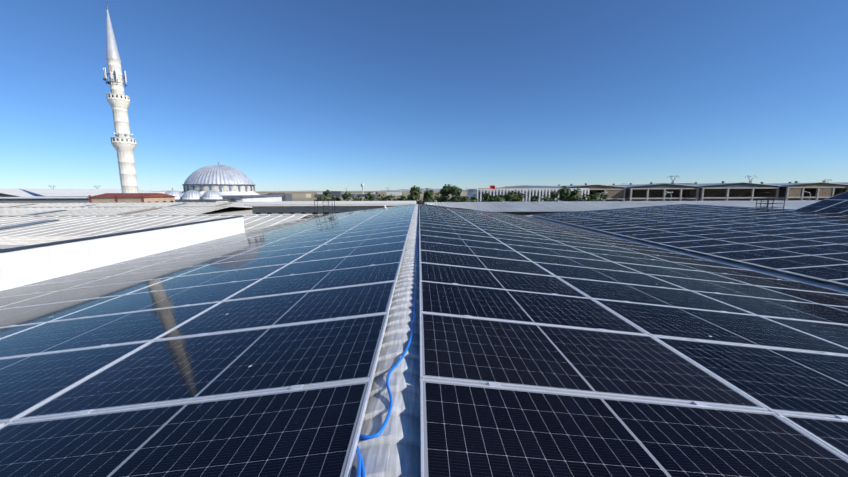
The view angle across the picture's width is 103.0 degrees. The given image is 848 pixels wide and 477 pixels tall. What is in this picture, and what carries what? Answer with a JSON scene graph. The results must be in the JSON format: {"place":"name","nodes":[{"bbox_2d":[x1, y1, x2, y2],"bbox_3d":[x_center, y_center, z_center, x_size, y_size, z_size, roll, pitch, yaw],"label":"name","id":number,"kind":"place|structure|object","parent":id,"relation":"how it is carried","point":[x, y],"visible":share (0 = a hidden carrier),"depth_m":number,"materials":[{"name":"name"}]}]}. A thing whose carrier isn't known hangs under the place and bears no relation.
{"place":"outdoors","nodes":[
{"label":"outdoors","id":0,"kind":"place"},
{"bbox_2d":[244,201,415,216],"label":"roof","id":1,"kind":"structure","parent":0,"point":[292,207],"depth_m":40.65,"materials":[{"name":"grey metal"}]},
{"bbox_2d":[256,191,465,203],"bbox_3d":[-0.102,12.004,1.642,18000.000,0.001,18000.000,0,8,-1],"label":"steppe ground","id":2,"kind":"structure","parent":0,"point":[312,198],"depth_m":1064.09,"materials":[{"name":"beige soil"}]},
{"bbox_2d":[0,196,88,202],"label":"grey hall","id":3,"kind":"structure","parent":2,"relation":"on","point":[61,199],"depth_m":72.36,"materials":[{"name":"grey metal"}]},
{"bbox_2d":[0,216,244,290],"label":"parapet wall","id":4,"kind":"structure","parent":2,"relation":"on","point":[25,265],"depth_m":9.59,"materials":[{"name":"white paint"}]},
{"bbox_2d":[87,193,175,202],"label":"building","id":5,"kind":"structure","parent":2,"relation":"on","point":[131,197],"depth_m":63.34,"materials":[{"name":"red"}]},
{"bbox_2d":[0,189,273,196],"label":"sheds","id":6,"kind":"object","parent":2,"relation":"on","point":[39,192],"visible":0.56,"depth_m":108.00,"materials":[{"name":"grey"}]},
{"bbox_2d":[0,202,317,248],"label":"factory roofs","id":7,"kind":"structure","parent":2,"relation":"on","point":[24,224],"depth_m":26.58,"materials":[{"name":"grey metal"}]},
{"bbox_2d":[164,160,283,202],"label":"mosque hall domes","id":8,"kind":"structure","parent":2,"relation":"on","point":[216,183],"depth_m":91.29,"materials":[{"name":"grey"}]},
{"bbox_2d":[315,195,327,200],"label":"tree","id":9,"kind":"object","parent":2,"relation":"on","point":[322,197],"visible":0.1,"depth_m":82.95,"materials":[{"name":"green plant"}]},
{"bbox_2d":[323,190,330,200],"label":"tree","id":10,"kind":"object","parent":2,"relation":"on","point":[327,192],"visible":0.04,"depth_m":86.53,"materials":[{"name":"green plant"}]},
{"bbox_2d":[331,195,339,200],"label":"tree","id":11,"kind":"object","parent":2,"relation":"on","point":[335,198],"visible":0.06,"depth_m":84.53,"materials":[{"name":"green plant"}]},
{"bbox_2d":[342,192,351,200],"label":"tree","id":12,"kind":"object","parent":2,"relation":"on","point":[346,194],"visible":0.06,"depth_m":83.39,"materials":[{"name":"green plant"}]},
{"bbox_2d":[352,194,361,200],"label":"tree","id":13,"kind":"object","parent":2,"relation":"on","point":[355,198],"depth_m":84.49,"materials":[{"name":"green plant"}]},
{"bbox_2d":[363,192,375,200],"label":"tree","id":14,"kind":"object","parent":2,"relation":"on","point":[369,196],"visible":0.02,"depth_m":83.38,"materials":[{"name":"green plant"}]},
{"bbox_2d":[375,194,390,200],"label":"tree","id":15,"kind":"object","parent":2,"relation":"on","point":[379,198],"visible":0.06,"depth_m":85.21,"materials":[{"name":"green plant"}]},
{"bbox_2d":[383,193,395,200],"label":"bush","id":16,"kind":"object","parent":2,"relation":"on","point":[389,197],"visible":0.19,"depth_m":84.30,"materials":[{"name":"green plant"}]},
{"bbox_2d":[394,195,407,200],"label":"tree","id":17,"kind":"object","parent":2,"relation":"on","point":[403,197],"visible":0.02,"depth_m":82.13,"materials":[{"name":"green plant"}]},
{"bbox_2d":[408,191,419,200],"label":"tree","id":18,"kind":"object","parent":2,"relation":"on","point":[417,193],"visible":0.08,"depth_m":83.02,"materials":[{"name":"green plant"}]},
{"bbox_2d":[407,185,423,202],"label":"tree","id":19,"kind":"object","parent":2,"relation":"on","point":[416,189],"visible":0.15,"depth_m":83.98,"materials":[{"name":"green plant"}]},
{"bbox_2d":[423,188,433,199],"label":"tree","id":20,"kind":"object","parent":2,"relation":"on","point":[427,192],"visible":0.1,"depth_m":86.65,"materials":[{"name":"green plant"}]},
{"bbox_2d":[423,194,435,204],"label":"tree","id":21,"kind":"object","parent":2,"relation":"on","point":[429,199],"visible":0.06,"depth_m":82.70,"materials":[{"name":"green plant"}]},
{"bbox_2d":[49,175,831,191],"bbox_3d":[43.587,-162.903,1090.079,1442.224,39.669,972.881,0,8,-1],"label":"lattice pylons","id":22,"kind":"object","parent":2,"relation":"on","point":[670,176],"visible":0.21,"depth_m":640.66,"materials":[{"name":"grey metal"}]},
{"bbox_2d":[434,192,449,201],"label":"tree","id":23,"kind":"object","parent":2,"relation":"on","point":[441,198],"visible":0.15,"depth_m":84.73,"materials":[{"name":"green plant"}]},
{"bbox_2d":[440,184,462,201],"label":"tree","id":24,"kind":"object","parent":2,"relation":"on","point":[452,190],"visible":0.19,"depth_m":84.14,"materials":[{"name":"green plant"}]},
{"bbox_2d":[449,195,457,201],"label":"tree","id":25,"kind":"object","parent":2,"relation":"on","point":[454,199],"visible":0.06,"depth_m":84.27,"materials":[{"name":"green plant"}]},
{"bbox_2d":[460,196,468,201],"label":"tree","id":26,"kind":"object","parent":2,"relation":"on","point":[465,199],"visible":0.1,"depth_m":85.09,"materials":[{"name":"green plant"}]},
{"bbox_2d":[469,195,483,201],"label":"bush","id":27,"kind":"object","parent":2,"relation":"on","point":[474,199],"visible":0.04,"depth_m":83.39,"materials":[{"name":"green plant"}]},
{"bbox_2d":[482,191,491,201],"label":"tree","id":28,"kind":"object","parent":2,"relation":"on","point":[487,196],"visible":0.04,"depth_m":82.95,"materials":[{"name":"green plant"}]},
{"bbox_2d":[490,194,505,201],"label":"tree","id":29,"kind":"object","parent":2,"relation":"on","point":[499,198],"visible":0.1,"depth_m":82.94,"materials":[{"name":"green plant"}]},
{"bbox_2d":[478,188,528,188],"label":"brick sheds","id":30,"kind":"object","parent":2,"relation":"on","point":[504,188],"depth_m":197.13,"materials":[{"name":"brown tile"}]},
{"bbox_2d":[504,191,515,201],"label":"tree","id":31,"kind":"object","parent":2,"relation":"on","point":[509,196],"visible":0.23,"depth_m":84.32,"materials":[{"name":"green plant"}]},
{"bbox_2d":[512,191,524,201],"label":"tree","id":32,"kind":"object","parent":2,"relation":"on","point":[518,197],"visible":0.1,"depth_m":84.42,"materials":[{"name":"green plant"}]},
{"bbox_2d":[529,195,539,201],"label":"tree","id":33,"kind":"object","parent":2,"relation":"on","point":[534,198],"visible":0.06,"depth_m":83.11,"materials":[{"name":"green plant"}]},
{"bbox_2d":[542,194,554,201],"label":"tree","id":34,"kind":"object","parent":2,"relation":"on","point":[547,198],"visible":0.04,"depth_m":82.92,"materials":[{"name":"green plant"}]},
{"bbox_2d":[550,191,558,201],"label":"tree","id":35,"kind":"object","parent":2,"relation":"on","point":[553,195],"visible":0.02,"depth_m":85.86,"materials":[{"name":"green plant"}]},
{"bbox_2d":[558,186,571,200],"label":"tree","id":36,"kind":"object","parent":2,"relation":"on","point":[564,192],"visible":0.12,"depth_m":87.60,"materials":[{"name":"green plant"}]},
{"bbox_2d":[562,194,580,201],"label":"tree","id":37,"kind":"object","parent":2,"relation":"on","point":[573,198],"visible":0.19,"depth_m":83.53,"materials":[{"name":"green plant"}]},
{"bbox_2d":[570,188,580,195],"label":"tree","id":38,"kind":"object","parent":2,"relation":"on","point":[574,192],"visible":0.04,"depth_m":88.70,"materials":[{"name":"green plant"}]},
{"bbox_2d":[341,192,810,200],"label":"street lamps","id":39,"kind":"object","parent":2,"relation":"on","point":[599,195],"visible":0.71,"depth_m":83.55,"materials":[{"name":"grey"}]},
{"bbox_2d":[578,194,594,201],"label":"tree","id":40,"kind":"object","parent":2,"relation":"on","point":[586,198],"depth_m":82.75,"materials":[{"name":"green plant"}]},
{"bbox_2d":[590,193,602,200],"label":"tree","id":41,"kind":"object","parent":2,"relation":"on","point":[595,196],"visible":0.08,"depth_m":83.94,"materials":[{"name":"green plant"}]},
{"bbox_2d":[594,191,607,200],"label":"tree","id":42,"kind":"object","parent":2,"relation":"on","point":[604,196],"visible":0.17,"depth_m":119.42,"materials":[{"name":"green plant"}]},
{"bbox_2d":[530,181,847,200],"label":"concrete frame sheds","id":43,"kind":"object","parent":2,"relation":"on","point":[745,191],"visible":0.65,"depth_m":137.56,"materials":[{"name":"grey concrete"}]},
{"bbox_3d":[13.611,5.099,11.283,46.118,10.860,38.130,0,8,-1],"label":"building","id":44,"kind":"object","parent":2,"relation":"on","visible":0},
{"bbox_2d":[0,204,415,476],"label":"solar panels","id":45,"kind":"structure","parent":44,"relation":"on","point":[138,367],"depth_m":2.68,"materials":[{"name":"glass"}]},
{"bbox_2d":[314,199,334,214],"bbox_3d":[-8.538,-1.205,29.265,1.538,4.318,0.844,0,8,-1],"label":"metal railing","id":46,"kind":"object","parent":44,"relation":"attached to","point":[323,213],"visible":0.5,"depth_m":29.35,"materials":[{"name":"grey metal"}]},
{"bbox_2d":[350,204,419,476],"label":"corrugated roof","id":47,"kind":"structure","parent":44,"relation":"on","point":[392,449],"depth_m":2.03,"materials":[{"name":"white metal"}]},
{"bbox_2d":[356,205,418,476],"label":"blue hose","id":48,"kind":"object","parent":47,"relation":"on","point":[360,468],"visible":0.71,"depth_m":1.77,"materials":[{"name":"blue plastic"}]},
{"bbox_2d":[419,204,847,476],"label":"solar panels","id":49,"kind":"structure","parent":44,"relation":"on","point":[583,353],"depth_m":2.61,"materials":[{"name":"glass"}]},
{"bbox_2d":[423,204,475,210],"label":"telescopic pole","id":50,"kind":"structure","parent":49,"relation":"on","point":[450,207],"depth_m":27.34,"materials":[{"name":"grey metal"}]},
{"bbox_2d":[531,204,847,285],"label":"solar panels","id":51,"kind":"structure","parent":44,"relation":"on","point":[812,244],"depth_m":14.56,"materials":[{"name":"blue glass"}]},
{"bbox_2d":[755,192,784,208],"bbox_3d":[22.485,-0.954,22.105,1.138,4.111,0.744,0,8,-1],"label":"metal railing","id":52,"kind":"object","parent":44,"relation":"on","point":[767,203],"depth_m":21.98,"materials":[{"name":"grey metal"}]},
{"bbox_2d":[274,183,466,200],"bbox_3d":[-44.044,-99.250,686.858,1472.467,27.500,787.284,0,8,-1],"label":"buildings","id":53,"kind":"structure","parent":0,"point":[287,196],"depth_m":611.25,"materials":[{"name":"grey"}]},
{"bbox_2d":[0,0,847,190],"label":"sky","id":54,"kind":"structure","parent":0,"point":[289,95],"materials":[{"name":"blue"}]},
{"bbox_2d":[151,183,787,191],"bbox_3d":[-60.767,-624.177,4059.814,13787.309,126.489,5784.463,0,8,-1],"label":"distant hills","id":55,"kind":"structure","parent":0,"point":[521,186],"depth_m":6590.13,"materials":[{"name":"green plant"}]},
{"bbox_2d":[467,188,589,201],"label":"white building","id":56,"kind":"structure","parent":0,"point":[530,192],"depth_m":103.22,"materials":[{"name":"grey"}]},
{"bbox_2d":[424,200,820,215],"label":"roof","id":57,"kind":"structure","parent":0,"point":[524,208],"depth_m":36.05,"materials":[{"name":"grey metal"}]},
{"bbox_2d":[527,215,847,292],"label":"metal rail","id":58,"kind":"object","parent":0,"point":[816,282],"depth_m":10.25,"materials":[{"name":"grey metal"}]},
{"bbox_2d":[795,191,847,212],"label":"tilted solar panels","id":59,"kind":"object","parent":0,"point":[838,203],"visible":0.71,"depth_m":19.08,"materials":[{"name":"blue glass"}]},
{"bbox_3d":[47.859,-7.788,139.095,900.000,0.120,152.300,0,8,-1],"label":"roads and yards","id":60,"kind":"structure","parent":0,"visible":0},
{"bbox_2d":[103,4,137,192],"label":"minaret","id":61,"kind":"object","parent":60,"relation":"on","point":[123,143],"visible":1,"depth_m":75.44,"materials":[{"name":"beige stone"}]}
]}

